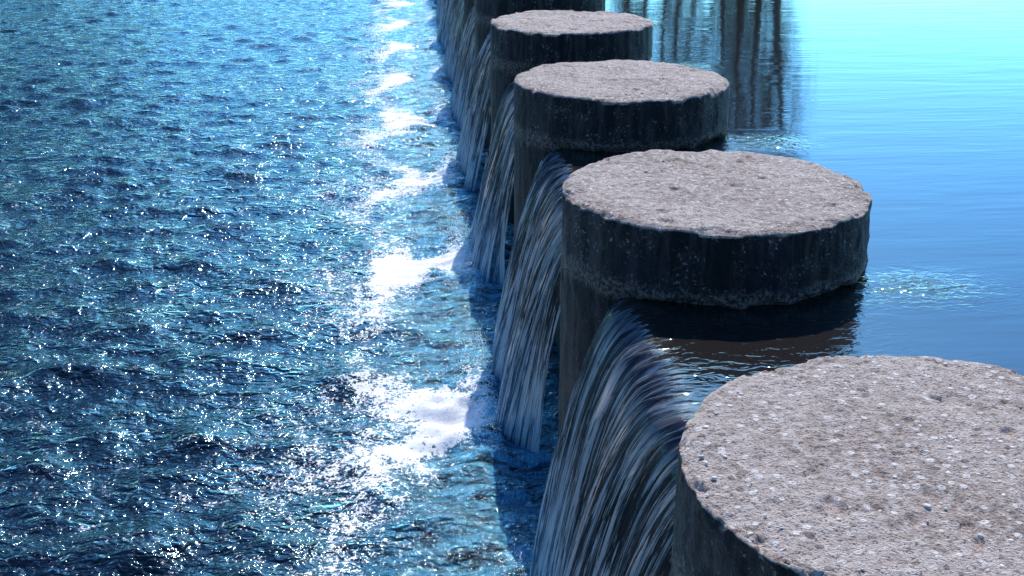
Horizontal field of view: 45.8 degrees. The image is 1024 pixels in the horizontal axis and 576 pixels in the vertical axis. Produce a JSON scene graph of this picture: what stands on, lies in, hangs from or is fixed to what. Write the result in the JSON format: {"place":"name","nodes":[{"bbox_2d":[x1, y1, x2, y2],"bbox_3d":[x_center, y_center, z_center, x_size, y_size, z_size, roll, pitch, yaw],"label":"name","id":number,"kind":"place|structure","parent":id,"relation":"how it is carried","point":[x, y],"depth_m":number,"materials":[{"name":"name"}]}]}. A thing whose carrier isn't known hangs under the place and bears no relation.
{"place":"outdoors","nodes":[
{"label":"outdoors","id":0,"kind":"place"},
{"bbox_2d":[0,0,559,575],"bbox_3d":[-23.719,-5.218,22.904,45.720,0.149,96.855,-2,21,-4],"label":"pool water","id":1,"kind":"structure","parent":0,"point":[238,306],"depth_m":8.77,"materials":[{"name":"blue liquid"}]},
{"bbox_2d":[435,0,445,22],"bbox_3d":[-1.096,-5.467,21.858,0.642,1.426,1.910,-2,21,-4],"label":"waterfall","id":2,"kind":"structure","parent":1,"relation":"on","point":[440,10],"depth_m":21.60,"materials":[{"name":"liquid"}]},
{"bbox_2d":[426,0,463,83],"bbox_3d":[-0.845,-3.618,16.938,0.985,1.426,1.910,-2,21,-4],"label":"waterfall","id":3,"kind":"structure","parent":1,"relation":"on","point":[456,29],"depth_m":16.55,"materials":[{"name":"liquid"}]},
{"bbox_2d":[436,0,454,50],"bbox_3d":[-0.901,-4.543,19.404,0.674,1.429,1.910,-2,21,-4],"label":"waterfall","id":4,"kind":"structure","parent":1,"relation":"on","point":[444,26],"depth_m":19.23,"materials":[{"name":"liquid"}]},
{"bbox_2d":[422,5,474,127],"bbox_3d":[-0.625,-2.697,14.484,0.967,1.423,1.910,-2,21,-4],"label":"waterfall","id":5,"kind":"structure","parent":1,"relation":"on","point":[465,62],"depth_m":14.18,"materials":[{"name":"liquid"}]},
{"bbox_2d":[426,32,490,190],"bbox_3d":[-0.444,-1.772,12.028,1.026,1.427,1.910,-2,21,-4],"label":"waterfall","id":6,"kind":"structure","parent":1,"relation":"on","point":[476,115],"depth_m":11.75,"materials":[{"name":"liquid"}]},
{"bbox_2d":[433,81,513,285],"bbox_3d":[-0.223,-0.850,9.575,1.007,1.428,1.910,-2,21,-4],"label":"waterfall","id":7,"kind":"structure","parent":1,"relation":"on","point":[497,185],"depth_m":9.20,"materials":[{"name":"liquid"}]},
{"bbox_2d":[437,148,587,454],"bbox_3d":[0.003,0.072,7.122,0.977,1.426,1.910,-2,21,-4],"label":"waterfall","id":8,"kind":"structure","parent":1,"relation":"on","point":[528,313],"depth_m":6.77,"materials":[{"name":"liquid"}]},
{"bbox_2d":[554,313,560,354],"bbox_3d":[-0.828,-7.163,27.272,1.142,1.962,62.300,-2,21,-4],"label":"weir wall","id":9,"kind":"structure","parent":1,"relation":"in","point":[557,335],"depth_m":7.95,"materials":[{"name":"concrete"}]},
{"bbox_2d":[464,0,474,87],"bbox_3d":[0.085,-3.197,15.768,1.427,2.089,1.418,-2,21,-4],"label":"concrete pillar","id":10,"kind":"structure","parent":9,"relation":"on","point":[468,5],"depth_m":15.35,"materials":[{"name":"concrete"}]},
{"bbox_2d":[474,0,604,148],"bbox_3d":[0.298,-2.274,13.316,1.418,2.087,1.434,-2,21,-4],"label":"concrete pillar","id":11,"kind":"structure","parent":9,"relation":"on","point":[486,12],"depth_m":12.54,"materials":[{"name":"concrete"}]},
{"bbox_2d":[490,10,652,223],"bbox_3d":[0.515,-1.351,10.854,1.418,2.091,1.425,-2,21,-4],"label":"concrete pillar","id":12,"kind":"structure","parent":9,"relation":"on","point":[524,41],"depth_m":10.12,"materials":[{"name":"concrete"}]},
{"bbox_2d":[513,60,729,335],"bbox_3d":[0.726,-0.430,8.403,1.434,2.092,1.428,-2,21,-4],"label":"concrete pillar","id":13,"kind":"structure","parent":9,"relation":"on","point":[625,105],"depth_m":7.65,"materials":[{"name":"concrete"}]},
{"bbox_2d":[558,149,871,435],"bbox_3d":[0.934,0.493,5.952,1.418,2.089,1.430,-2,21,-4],"label":"concrete pillar","id":14,"kind":"structure","parent":9,"relation":"attached to","point":[743,230],"depth_m":5.23,"materials":[{"name":"concrete"}]},
{"bbox_2d":[670,355,1023,575],"bbox_3d":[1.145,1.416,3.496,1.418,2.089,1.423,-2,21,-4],"label":"concrete pillar","id":15,"kind":"structure","parent":9,"relation":"on","point":[877,465],"depth_m":3.10,"materials":[{"name":"concrete"}]},
{"bbox_2d":[457,297,712,575],"bbox_3d":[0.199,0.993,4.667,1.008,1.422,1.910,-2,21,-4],"label":"waterfall","id":16,"kind":"structure","parent":1,"relation":"on","point":[642,391],"depth_m":4.49,"materials":[{"name":"liquid"}]},
{"bbox_2d":[581,0,1023,391],"bbox_3d":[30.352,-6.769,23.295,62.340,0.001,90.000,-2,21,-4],"label":"pool water","id":17,"kind":"structure","parent":0,"point":[908,115],"depth_m":7.69,"materials":[{"name":"blue liquid"}]}
]}

